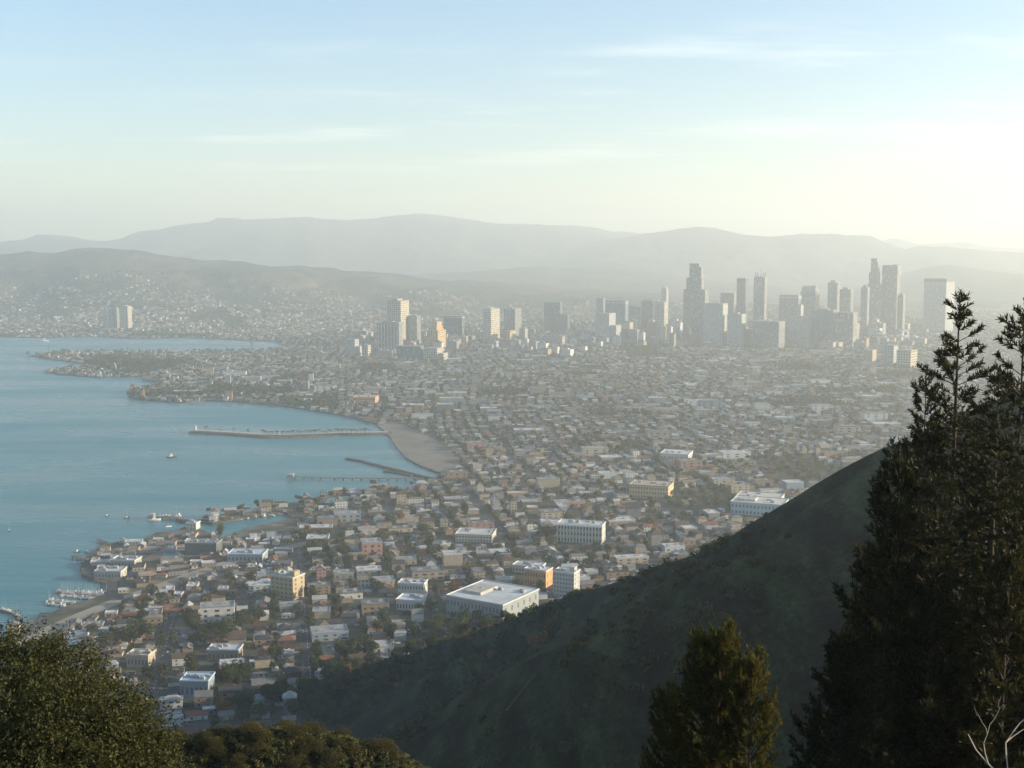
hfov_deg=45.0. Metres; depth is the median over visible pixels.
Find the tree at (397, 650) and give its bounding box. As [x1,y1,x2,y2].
[391,646,402,654]
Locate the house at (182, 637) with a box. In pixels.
[177,634,188,643]
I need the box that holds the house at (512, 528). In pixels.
[506,524,520,531]
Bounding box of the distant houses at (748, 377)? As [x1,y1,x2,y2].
[0,273,1023,732]
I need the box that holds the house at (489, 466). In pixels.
[487,463,494,471]
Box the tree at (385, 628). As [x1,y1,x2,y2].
[381,624,393,636]
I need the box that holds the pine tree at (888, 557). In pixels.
[787,447,969,767]
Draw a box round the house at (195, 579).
[190,577,201,584]
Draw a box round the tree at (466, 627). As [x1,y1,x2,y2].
[457,620,467,635]
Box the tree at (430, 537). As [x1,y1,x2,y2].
[424,531,434,545]
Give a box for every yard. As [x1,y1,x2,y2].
[84,558,149,576]
[103,540,184,552]
[154,580,230,605]
[204,546,287,575]
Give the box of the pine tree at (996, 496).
[904,366,1023,767]
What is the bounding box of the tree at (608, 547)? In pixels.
[604,544,613,554]
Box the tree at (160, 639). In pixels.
[155,633,166,647]
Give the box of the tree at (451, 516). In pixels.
[447,511,454,522]
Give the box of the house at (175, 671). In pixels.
[168,666,184,675]
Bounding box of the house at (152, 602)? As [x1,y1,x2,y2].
[138,595,153,603]
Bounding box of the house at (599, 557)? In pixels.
[593,550,605,561]
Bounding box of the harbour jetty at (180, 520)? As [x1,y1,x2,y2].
[175,505,290,523]
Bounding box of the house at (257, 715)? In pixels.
[249,706,262,717]
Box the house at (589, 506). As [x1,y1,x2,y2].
[580,502,592,510]
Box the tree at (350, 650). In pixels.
[346,645,356,653]
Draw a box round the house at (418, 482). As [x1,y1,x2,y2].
[415,480,426,485]
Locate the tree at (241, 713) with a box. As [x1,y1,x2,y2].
[236,708,247,720]
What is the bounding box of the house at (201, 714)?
[185,708,208,720]
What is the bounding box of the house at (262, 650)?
[257,646,268,655]
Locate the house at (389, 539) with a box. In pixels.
[385,536,392,541]
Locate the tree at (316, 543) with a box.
[306,538,322,546]
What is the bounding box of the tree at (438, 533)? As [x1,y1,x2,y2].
[434,529,445,539]
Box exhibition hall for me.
[446,579,538,622]
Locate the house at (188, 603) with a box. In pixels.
[183,601,192,608]
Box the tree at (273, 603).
[266,599,278,611]
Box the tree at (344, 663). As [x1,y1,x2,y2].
[338,661,352,667]
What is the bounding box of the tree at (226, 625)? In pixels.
[222,620,228,627]
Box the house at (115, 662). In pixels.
[105,658,118,669]
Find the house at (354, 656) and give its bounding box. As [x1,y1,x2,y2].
[348,652,365,663]
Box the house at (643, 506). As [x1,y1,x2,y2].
[641,503,645,511]
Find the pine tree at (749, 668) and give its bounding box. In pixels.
[713,643,782,767]
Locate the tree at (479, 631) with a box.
[477,628,486,637]
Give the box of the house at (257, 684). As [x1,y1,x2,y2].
[251,676,275,693]
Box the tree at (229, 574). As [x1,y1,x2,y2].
[225,569,234,579]
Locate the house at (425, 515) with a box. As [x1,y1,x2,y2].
[422,513,429,517]
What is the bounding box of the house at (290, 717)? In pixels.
[281,713,295,723]
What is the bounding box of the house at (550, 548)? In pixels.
[544,546,556,553]
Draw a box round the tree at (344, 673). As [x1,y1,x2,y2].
[338,666,353,685]
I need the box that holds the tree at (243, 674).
[236,669,246,678]
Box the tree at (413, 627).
[410,621,416,638]
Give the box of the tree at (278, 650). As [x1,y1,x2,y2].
[275,646,283,658]
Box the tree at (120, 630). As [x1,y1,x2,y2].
[119,625,129,634]
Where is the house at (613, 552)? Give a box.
[603,543,615,556]
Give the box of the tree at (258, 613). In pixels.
[252,608,265,622]
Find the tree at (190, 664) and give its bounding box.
[184,652,198,670]
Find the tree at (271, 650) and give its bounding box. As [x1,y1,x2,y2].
[268,643,275,657]
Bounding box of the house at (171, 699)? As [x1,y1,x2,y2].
[159,693,183,709]
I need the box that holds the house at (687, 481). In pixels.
[682,479,695,486]
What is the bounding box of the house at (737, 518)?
[728,514,742,522]
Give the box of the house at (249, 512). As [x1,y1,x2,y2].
[243,509,256,515]
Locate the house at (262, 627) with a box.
[254,624,266,631]
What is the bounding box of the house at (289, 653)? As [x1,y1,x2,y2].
[282,648,293,657]
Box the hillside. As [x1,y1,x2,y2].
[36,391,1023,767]
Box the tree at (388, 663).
[381,658,394,672]
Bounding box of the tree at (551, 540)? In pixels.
[545,537,555,545]
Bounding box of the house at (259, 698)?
[251,692,264,704]
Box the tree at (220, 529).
[215,523,224,537]
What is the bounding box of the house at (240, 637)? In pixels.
[228,632,246,647]
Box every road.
[0,541,305,666]
[6,446,838,728]
[107,541,183,600]
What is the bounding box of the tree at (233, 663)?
[230,659,237,669]
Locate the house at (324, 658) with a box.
[319,654,333,665]
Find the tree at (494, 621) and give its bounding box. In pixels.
[488,617,497,625]
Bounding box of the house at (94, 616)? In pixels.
[87,612,98,620]
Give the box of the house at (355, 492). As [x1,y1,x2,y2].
[350,491,361,495]
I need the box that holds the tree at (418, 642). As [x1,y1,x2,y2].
[411,638,423,648]
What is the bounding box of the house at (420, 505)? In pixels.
[412,503,423,507]
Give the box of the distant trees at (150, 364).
[0,268,1023,724]
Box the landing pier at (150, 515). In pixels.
[147,513,181,518]
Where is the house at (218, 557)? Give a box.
[215,554,224,560]
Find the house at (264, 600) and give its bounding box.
[259,596,270,608]
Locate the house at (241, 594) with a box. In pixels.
[235,589,246,598]
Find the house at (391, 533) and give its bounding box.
[385,530,395,536]
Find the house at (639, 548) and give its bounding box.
[633,542,645,552]
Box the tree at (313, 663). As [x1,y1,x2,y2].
[309,655,317,677]
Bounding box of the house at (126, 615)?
[121,610,137,618]
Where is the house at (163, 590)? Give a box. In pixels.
[154,587,170,592]
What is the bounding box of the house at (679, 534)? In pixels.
[675,531,686,540]
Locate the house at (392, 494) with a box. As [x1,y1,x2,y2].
[390,491,396,497]
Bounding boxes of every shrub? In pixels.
[167,727,188,742]
[194,736,208,745]
[197,727,215,736]
[200,731,218,741]
[200,744,219,756]
[205,736,223,750]
[210,723,232,734]
[213,746,228,758]
[224,752,249,767]
[235,763,250,767]
[237,720,263,737]
[247,729,273,745]
[248,729,268,741]
[251,740,269,752]
[272,719,294,726]
[277,757,297,767]
[285,754,309,767]
[286,728,303,740]
[291,724,310,735]
[295,736,311,745]
[298,744,316,755]
[304,722,324,731]
[308,738,324,747]
[310,725,327,734]
[310,743,329,753]
[319,747,347,767]
[325,733,335,738]
[329,737,346,746]
[333,727,351,735]
[344,743,367,756]
[360,737,379,750]
[374,738,398,753]
[386,750,398,758]
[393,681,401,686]
[465,631,476,639]
[486,650,494,659]
[525,635,537,644]
[533,630,550,642]
[562,621,570,630]
[566,590,575,595]
[721,532,731,537]
[968,698,1023,767]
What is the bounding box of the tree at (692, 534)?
[688,530,697,538]
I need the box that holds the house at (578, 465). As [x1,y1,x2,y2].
[571,463,582,468]
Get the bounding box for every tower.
[103,309,110,327]
[111,307,119,328]
[119,305,131,327]
[345,339,361,355]
[362,344,370,359]
[377,321,402,351]
[378,349,393,358]
[386,298,408,339]
[397,344,423,359]
[409,315,420,339]
[424,347,447,360]
[427,321,445,347]
[444,315,464,334]
[483,307,499,342]
[504,307,520,335]
[505,330,515,342]
[544,302,569,332]
[595,313,620,342]
[596,296,604,312]
[605,300,628,324]
[628,306,639,329]
[641,300,654,328]
[655,300,667,325]
[661,287,668,300]
[683,263,708,340]
[703,302,727,345]
[720,291,736,313]
[727,312,745,347]
[736,278,747,326]
[752,319,784,347]
[753,271,766,320]
[779,295,801,320]
[783,315,811,346]
[797,302,803,315]
[801,286,819,315]
[811,308,837,345]
[827,280,839,311]
[836,311,857,346]
[839,287,853,311]
[860,285,869,336]
[865,349,876,360]
[867,258,882,327]
[882,264,900,333]
[884,344,897,364]
[896,348,916,368]
[898,293,905,329]
[923,277,954,331]
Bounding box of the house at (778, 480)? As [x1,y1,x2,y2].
[774,478,780,483]
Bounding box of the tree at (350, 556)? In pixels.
[346,553,352,563]
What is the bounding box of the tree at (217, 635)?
[212,633,222,638]
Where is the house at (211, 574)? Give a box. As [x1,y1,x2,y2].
[207,572,216,579]
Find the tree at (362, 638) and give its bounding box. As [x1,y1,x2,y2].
[356,633,371,649]
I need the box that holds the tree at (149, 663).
[140,662,153,677]
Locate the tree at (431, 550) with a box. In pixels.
[426,545,437,555]
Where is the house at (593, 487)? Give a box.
[587,483,599,489]
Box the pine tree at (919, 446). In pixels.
[866,368,964,683]
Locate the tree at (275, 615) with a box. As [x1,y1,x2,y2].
[271,612,279,622]
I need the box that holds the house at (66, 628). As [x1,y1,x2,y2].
[62,624,74,632]
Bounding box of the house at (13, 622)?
[6,619,20,633]
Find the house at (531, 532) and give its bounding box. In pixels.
[528,529,540,536]
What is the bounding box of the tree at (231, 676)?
[226,670,235,685]
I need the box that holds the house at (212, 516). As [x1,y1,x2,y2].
[209,513,217,521]
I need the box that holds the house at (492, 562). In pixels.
[485,559,498,566]
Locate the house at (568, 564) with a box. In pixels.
[560,562,577,566]
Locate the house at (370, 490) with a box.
[364,488,376,493]
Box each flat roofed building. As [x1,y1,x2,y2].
[59,640,80,649]
[69,629,89,636]
[82,621,104,628]
[90,559,109,565]
[130,608,149,615]
[133,593,148,599]
[137,576,149,587]
[148,607,162,614]
[160,556,182,563]
[163,709,181,723]
[166,546,176,552]
[170,561,191,568]
[174,389,201,394]
[186,581,198,589]
[187,531,197,537]
[199,600,234,623]
[200,552,216,558]
[217,585,228,593]
[219,658,243,668]
[223,370,246,375]
[242,376,260,380]
[249,580,270,591]
[250,533,259,540]
[257,568,267,578]
[261,374,279,378]
[266,531,277,540]
[267,567,275,574]
[275,563,284,569]
[279,600,302,612]
[293,391,312,394]
[299,524,332,532]
[306,534,329,547]
[307,582,330,594]
[310,624,348,641]
[312,606,329,617]
[313,361,331,363]
[314,384,334,391]
[316,382,338,384]
[317,515,337,524]
[321,643,339,659]
[333,508,350,514]
[333,569,353,579]
[334,510,360,521]
[334,580,348,587]
[338,587,362,598]
[355,565,381,576]
[357,525,378,532]
[360,494,375,500]
[360,537,382,557]
[361,598,389,615]
[366,615,384,625]
[367,509,386,516]
[368,386,385,391]
[369,483,390,491]
[372,575,394,587]
[380,379,405,383]
[387,361,404,364]
[387,525,412,531]
[395,514,418,522]
[395,556,416,564]
[397,364,411,370]
[402,403,423,411]
[410,565,444,579]
[412,412,433,418]
[427,540,450,546]
[437,402,452,410]
[439,370,457,373]
[440,396,462,402]
[442,549,462,567]
[443,495,463,502]
[445,469,467,478]
[446,382,467,386]
[447,391,466,396]
[453,544,465,550]
[458,364,473,366]
[464,440,485,449]
[466,520,493,527]
[470,398,487,404]
[478,491,488,499]
[480,407,496,412]
[484,487,505,493]
[487,409,500,416]
[487,548,509,556]
[488,414,505,420]
[495,551,514,560]
[502,475,523,480]
[507,464,523,470]
[507,491,527,497]
[513,410,531,413]
[513,428,543,433]
[520,498,541,506]
[536,476,559,486]
[537,508,564,518]
[539,518,563,524]
[539,591,547,598]
[543,395,564,399]
[550,392,574,395]
[553,498,584,506]
[555,502,566,512]
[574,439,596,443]
[576,374,598,376]
[578,491,594,496]
[580,446,608,457]
[580,574,589,579]
[584,509,594,514]
[590,441,620,449]
[595,490,614,497]
[597,470,618,478]
[598,454,622,460]
[603,567,628,579]
[604,516,635,525]
[610,469,631,473]
[612,430,636,434]
[613,553,648,564]
[617,412,641,415]
[619,418,638,421]
[623,406,638,410]
[631,403,660,406]
[641,466,653,472]
[646,429,674,436]
[648,396,663,402]
[653,407,680,411]
[655,417,676,421]
[661,542,684,552]
[663,455,674,466]
[668,440,687,447]
[672,397,688,400]
[676,458,702,470]
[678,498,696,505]
[686,399,713,404]
[694,469,714,475]
[698,399,722,408]
[698,453,718,457]
[703,509,719,520]
[710,477,734,485]
[718,356,736,359]
[719,450,750,459]
[725,385,751,389]
[728,458,756,464]
[728,484,748,493]
[736,402,752,405]
[737,481,754,490]
[742,421,760,426]
[752,478,773,485]
[753,356,769,360]
[753,402,769,408]
[756,409,784,413]
[758,488,782,492]
[763,389,781,394]
[767,383,782,386]
[771,451,788,455]
[774,416,794,422]
[780,413,807,415]
[781,479,803,489]
[788,384,808,387]
[801,441,821,444]
[807,350,823,354]
[808,378,830,383]
[808,404,833,410]
[810,419,833,424]
[813,443,831,448]
[820,451,838,457]
[832,398,857,402]
[834,424,860,434]
[841,456,863,460]
[859,361,875,365]
[860,394,881,399]
[861,411,887,419]
[871,422,899,426]
[873,403,895,406]
[877,382,893,384]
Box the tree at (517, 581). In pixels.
[512,578,524,585]
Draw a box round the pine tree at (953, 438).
[813,286,1016,760]
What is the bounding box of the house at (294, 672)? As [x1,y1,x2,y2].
[281,665,301,677]
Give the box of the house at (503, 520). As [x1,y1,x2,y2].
[501,517,512,523]
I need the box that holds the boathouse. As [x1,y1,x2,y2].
[186,519,200,529]
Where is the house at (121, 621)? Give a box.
[117,617,133,624]
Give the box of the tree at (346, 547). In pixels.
[336,544,350,554]
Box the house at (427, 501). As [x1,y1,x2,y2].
[424,498,433,504]
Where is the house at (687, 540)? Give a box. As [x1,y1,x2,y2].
[679,536,695,544]
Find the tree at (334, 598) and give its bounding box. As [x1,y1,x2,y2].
[329,592,342,609]
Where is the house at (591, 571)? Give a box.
[583,567,598,574]
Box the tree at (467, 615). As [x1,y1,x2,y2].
[458,611,470,621]
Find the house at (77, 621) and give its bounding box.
[71,617,81,627]
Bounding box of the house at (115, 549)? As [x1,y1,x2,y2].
[111,547,122,552]
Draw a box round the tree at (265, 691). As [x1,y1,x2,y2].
[259,683,271,698]
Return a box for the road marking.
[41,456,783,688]
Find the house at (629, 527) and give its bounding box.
[624,522,638,532]
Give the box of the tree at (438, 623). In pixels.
[430,619,444,631]
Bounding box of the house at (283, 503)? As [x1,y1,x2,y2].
[274,501,287,507]
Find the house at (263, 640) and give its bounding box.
[254,633,272,647]
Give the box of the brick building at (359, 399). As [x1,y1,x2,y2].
[353,394,378,403]
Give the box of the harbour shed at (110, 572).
[94,565,126,578]
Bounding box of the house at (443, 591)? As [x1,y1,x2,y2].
[438,587,448,598]
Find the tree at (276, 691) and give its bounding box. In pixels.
[269,682,283,703]
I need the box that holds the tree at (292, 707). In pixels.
[285,699,299,714]
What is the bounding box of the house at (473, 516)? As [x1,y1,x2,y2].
[467,514,479,519]
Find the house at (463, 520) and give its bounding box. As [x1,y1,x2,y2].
[458,517,470,524]
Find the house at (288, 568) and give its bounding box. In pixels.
[283,566,292,570]
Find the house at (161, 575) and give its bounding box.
[154,572,167,577]
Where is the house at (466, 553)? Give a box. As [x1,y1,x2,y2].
[462,551,472,556]
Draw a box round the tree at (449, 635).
[446,631,452,639]
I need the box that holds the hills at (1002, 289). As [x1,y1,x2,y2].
[767,265,1023,307]
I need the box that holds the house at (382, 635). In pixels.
[372,630,386,639]
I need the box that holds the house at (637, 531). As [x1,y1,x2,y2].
[633,528,645,537]
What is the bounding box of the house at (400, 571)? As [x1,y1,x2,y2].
[394,564,406,578]
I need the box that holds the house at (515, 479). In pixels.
[512,476,520,482]
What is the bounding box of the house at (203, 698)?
[194,688,213,707]
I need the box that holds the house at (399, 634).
[393,629,406,640]
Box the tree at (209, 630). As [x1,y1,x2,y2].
[203,629,212,635]
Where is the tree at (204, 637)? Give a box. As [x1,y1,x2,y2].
[199,633,210,643]
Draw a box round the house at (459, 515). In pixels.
[455,513,463,517]
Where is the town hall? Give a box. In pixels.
[126,648,155,667]
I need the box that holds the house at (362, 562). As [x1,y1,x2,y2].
[351,559,367,567]
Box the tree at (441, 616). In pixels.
[431,613,448,623]
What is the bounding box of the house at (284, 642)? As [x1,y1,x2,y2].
[277,634,295,648]
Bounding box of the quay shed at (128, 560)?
[110,555,141,567]
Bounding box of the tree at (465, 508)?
[462,501,467,513]
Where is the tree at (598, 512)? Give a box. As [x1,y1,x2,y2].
[593,507,602,518]
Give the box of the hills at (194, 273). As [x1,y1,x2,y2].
[0,248,1000,327]
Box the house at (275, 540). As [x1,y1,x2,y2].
[272,537,279,544]
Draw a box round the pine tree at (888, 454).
[847,436,912,631]
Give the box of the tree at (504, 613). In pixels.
[500,610,509,620]
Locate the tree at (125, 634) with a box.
[120,627,129,640]
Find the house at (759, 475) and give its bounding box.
[754,473,766,477]
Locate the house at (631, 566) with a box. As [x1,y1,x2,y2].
[622,563,635,570]
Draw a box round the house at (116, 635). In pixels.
[114,628,120,639]
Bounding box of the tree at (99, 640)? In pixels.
[96,635,112,648]
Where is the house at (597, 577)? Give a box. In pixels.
[591,573,604,580]
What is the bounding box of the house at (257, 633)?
[253,630,264,641]
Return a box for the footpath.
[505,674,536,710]
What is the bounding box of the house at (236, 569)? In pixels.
[226,566,238,571]
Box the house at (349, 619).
[341,611,356,625]
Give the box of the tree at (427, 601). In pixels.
[425,598,431,605]
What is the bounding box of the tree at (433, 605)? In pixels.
[425,602,436,613]
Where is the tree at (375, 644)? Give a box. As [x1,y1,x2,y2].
[362,639,378,651]
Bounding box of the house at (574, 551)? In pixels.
[569,549,580,552]
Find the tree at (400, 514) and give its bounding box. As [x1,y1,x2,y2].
[396,512,405,518]
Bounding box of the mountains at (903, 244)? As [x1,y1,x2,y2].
[883,238,1023,252]
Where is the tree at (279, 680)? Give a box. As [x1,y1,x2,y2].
[275,677,282,683]
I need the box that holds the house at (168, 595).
[150,591,170,601]
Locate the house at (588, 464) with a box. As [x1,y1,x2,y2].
[584,461,595,467]
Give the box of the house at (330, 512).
[321,510,332,514]
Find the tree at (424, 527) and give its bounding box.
[418,523,430,534]
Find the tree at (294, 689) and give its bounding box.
[284,687,297,694]
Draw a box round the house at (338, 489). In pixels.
[331,486,342,492]
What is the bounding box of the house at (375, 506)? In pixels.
[371,504,381,508]
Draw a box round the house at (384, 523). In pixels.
[376,520,391,527]
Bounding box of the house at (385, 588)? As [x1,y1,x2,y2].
[378,583,390,592]
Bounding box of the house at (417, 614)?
[411,607,423,622]
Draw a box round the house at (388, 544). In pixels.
[383,541,394,548]
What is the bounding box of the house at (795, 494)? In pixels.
[790,492,800,496]
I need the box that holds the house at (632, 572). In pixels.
[629,569,638,575]
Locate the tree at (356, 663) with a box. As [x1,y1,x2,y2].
[352,657,360,667]
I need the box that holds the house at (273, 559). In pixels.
[270,556,276,564]
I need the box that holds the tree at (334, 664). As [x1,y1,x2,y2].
[328,661,338,669]
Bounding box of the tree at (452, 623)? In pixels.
[446,619,458,630]
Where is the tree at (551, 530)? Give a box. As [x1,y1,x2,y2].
[544,527,556,536]
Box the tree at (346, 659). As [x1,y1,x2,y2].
[344,655,351,663]
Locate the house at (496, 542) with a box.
[493,540,503,546]
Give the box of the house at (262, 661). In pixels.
[254,654,269,668]
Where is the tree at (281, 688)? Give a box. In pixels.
[268,684,288,693]
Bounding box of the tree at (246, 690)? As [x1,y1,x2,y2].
[239,688,251,707]
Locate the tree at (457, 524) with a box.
[452,520,462,527]
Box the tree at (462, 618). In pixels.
[456,616,467,623]
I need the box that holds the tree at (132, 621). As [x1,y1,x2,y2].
[126,619,138,625]
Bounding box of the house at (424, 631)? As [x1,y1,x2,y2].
[420,627,430,634]
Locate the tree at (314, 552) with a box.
[310,550,318,555]
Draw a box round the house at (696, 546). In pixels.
[685,543,699,550]
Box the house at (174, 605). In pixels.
[163,603,179,608]
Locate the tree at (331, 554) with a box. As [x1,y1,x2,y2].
[328,548,336,561]
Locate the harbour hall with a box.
[184,538,222,554]
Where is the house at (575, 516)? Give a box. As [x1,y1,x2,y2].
[570,513,579,519]
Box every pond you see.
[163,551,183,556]
[324,496,354,502]
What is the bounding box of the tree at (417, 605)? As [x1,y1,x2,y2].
[414,603,424,608]
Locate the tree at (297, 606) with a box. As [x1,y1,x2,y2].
[293,602,301,614]
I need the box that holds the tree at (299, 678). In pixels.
[295,676,309,683]
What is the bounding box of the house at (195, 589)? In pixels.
[191,586,200,593]
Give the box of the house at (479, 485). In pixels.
[475,478,483,494]
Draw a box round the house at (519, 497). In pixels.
[515,494,526,501]
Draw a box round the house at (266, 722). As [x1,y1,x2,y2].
[245,719,271,727]
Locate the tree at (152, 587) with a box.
[145,583,157,591]
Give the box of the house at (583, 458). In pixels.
[579,455,586,461]
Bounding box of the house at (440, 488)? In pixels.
[433,486,445,491]
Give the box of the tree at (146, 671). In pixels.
[140,664,151,680]
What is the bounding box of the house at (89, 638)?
[76,635,98,658]
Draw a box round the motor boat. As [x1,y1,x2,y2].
[148,516,160,520]
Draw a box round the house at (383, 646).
[373,637,394,652]
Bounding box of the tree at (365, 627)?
[362,621,367,636]
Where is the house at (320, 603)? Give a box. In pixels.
[313,600,327,605]
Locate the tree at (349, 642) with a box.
[344,637,355,646]
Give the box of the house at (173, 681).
[167,676,180,686]
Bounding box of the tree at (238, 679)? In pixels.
[233,671,241,684]
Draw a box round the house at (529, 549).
[524,545,536,553]
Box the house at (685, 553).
[671,549,688,555]
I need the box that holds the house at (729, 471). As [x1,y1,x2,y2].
[726,469,736,473]
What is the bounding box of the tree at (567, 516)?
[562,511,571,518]
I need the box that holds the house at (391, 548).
[388,545,396,552]
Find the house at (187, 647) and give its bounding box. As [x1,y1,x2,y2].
[182,642,193,651]
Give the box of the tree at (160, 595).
[155,592,166,603]
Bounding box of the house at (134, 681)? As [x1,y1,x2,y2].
[126,676,137,687]
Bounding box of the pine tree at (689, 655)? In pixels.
[666,625,752,767]
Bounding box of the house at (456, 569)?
[444,564,461,575]
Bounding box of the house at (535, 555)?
[531,551,540,558]
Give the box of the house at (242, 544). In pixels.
[239,542,246,547]
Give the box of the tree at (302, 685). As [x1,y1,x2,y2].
[296,678,311,695]
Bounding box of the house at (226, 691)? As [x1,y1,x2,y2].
[218,684,241,697]
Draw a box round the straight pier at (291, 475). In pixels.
[286,473,423,480]
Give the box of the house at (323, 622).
[318,620,328,624]
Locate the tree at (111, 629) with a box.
[108,623,115,636]
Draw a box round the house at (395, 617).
[387,614,403,623]
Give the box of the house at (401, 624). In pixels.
[393,620,405,628]
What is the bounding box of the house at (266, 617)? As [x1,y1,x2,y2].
[259,610,268,620]
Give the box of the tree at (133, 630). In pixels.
[128,624,137,646]
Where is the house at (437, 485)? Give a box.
[432,483,441,488]
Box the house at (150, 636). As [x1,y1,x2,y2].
[142,632,153,639]
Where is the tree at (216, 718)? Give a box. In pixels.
[210,714,220,725]
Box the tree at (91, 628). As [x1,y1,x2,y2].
[86,622,98,633]
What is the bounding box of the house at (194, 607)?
[184,604,198,613]
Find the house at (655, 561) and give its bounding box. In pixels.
[648,558,663,566]
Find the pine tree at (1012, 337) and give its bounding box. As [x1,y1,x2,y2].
[909,298,1023,755]
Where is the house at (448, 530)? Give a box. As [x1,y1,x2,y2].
[443,527,452,534]
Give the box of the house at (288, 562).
[276,559,292,566]
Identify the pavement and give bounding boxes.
[30,447,853,729]
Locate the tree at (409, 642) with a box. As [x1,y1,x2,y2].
[405,640,414,653]
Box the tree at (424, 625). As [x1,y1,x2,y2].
[422,621,430,628]
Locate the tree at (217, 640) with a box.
[211,637,220,643]
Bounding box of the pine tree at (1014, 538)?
[968,449,1023,767]
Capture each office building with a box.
[524,564,552,587]
[553,565,579,597]
[556,518,605,543]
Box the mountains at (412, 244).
[0,214,638,274]
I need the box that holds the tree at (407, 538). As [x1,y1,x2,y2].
[404,532,411,542]
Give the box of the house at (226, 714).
[218,708,234,719]
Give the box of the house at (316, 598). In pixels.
[312,593,326,603]
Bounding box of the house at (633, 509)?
[625,501,640,517]
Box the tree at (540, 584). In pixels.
[536,579,544,590]
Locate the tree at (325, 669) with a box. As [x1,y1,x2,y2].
[322,667,336,675]
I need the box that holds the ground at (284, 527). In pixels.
[0,293,1023,728]
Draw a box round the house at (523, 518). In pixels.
[519,514,527,523]
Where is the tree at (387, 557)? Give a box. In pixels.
[378,552,394,566]
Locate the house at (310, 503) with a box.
[305,500,314,508]
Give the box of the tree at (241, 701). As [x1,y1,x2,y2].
[233,695,244,709]
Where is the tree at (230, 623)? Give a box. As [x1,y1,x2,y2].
[223,619,233,627]
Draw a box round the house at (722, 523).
[720,520,730,526]
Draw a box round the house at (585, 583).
[580,579,594,590]
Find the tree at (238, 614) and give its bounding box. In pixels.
[231,610,249,624]
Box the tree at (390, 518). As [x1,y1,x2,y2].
[384,515,394,520]
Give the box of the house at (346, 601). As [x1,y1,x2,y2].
[338,597,352,609]
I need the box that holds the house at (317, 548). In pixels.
[307,546,321,555]
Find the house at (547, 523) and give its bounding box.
[542,520,552,526]
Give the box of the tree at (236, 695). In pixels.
[233,690,241,710]
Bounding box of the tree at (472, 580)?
[465,576,479,583]
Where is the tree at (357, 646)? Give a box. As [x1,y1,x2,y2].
[350,644,363,653]
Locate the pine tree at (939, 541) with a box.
[849,466,1012,767]
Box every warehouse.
[512,560,545,572]
[660,449,692,460]
[730,495,788,515]
[734,490,784,497]
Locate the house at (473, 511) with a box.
[467,508,478,513]
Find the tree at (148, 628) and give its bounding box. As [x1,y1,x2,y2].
[137,622,155,640]
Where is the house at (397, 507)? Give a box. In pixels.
[395,504,408,509]
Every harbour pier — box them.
[70,554,89,559]
[80,571,117,580]
[96,538,113,544]
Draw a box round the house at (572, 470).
[568,467,577,472]
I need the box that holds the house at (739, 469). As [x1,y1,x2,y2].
[735,466,742,471]
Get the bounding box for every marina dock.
[0,609,23,620]
[48,599,77,604]
[55,590,100,596]
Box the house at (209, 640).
[206,631,216,642]
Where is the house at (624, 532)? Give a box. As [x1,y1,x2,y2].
[615,530,628,536]
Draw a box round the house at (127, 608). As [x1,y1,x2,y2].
[123,604,136,611]
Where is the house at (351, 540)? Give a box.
[344,535,358,545]
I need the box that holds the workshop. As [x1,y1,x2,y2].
[179,671,214,697]
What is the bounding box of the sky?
[0,0,1023,247]
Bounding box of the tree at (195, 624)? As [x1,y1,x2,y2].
[188,619,201,633]
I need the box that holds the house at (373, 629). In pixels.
[368,625,383,631]
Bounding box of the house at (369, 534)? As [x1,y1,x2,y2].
[361,531,373,536]
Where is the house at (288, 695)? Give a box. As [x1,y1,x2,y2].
[282,688,296,714]
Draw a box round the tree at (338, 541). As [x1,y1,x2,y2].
[332,537,342,544]
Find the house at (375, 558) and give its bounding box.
[370,554,383,561]
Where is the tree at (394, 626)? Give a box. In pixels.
[386,622,397,637]
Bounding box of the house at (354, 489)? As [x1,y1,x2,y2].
[349,488,360,490]
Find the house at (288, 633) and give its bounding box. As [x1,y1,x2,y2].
[280,629,296,635]
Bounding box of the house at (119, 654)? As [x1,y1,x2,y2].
[109,647,124,656]
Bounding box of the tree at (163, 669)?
[150,663,171,676]
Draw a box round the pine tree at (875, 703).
[819,654,923,767]
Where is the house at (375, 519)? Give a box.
[373,516,384,521]
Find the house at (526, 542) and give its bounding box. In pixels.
[515,539,531,545]

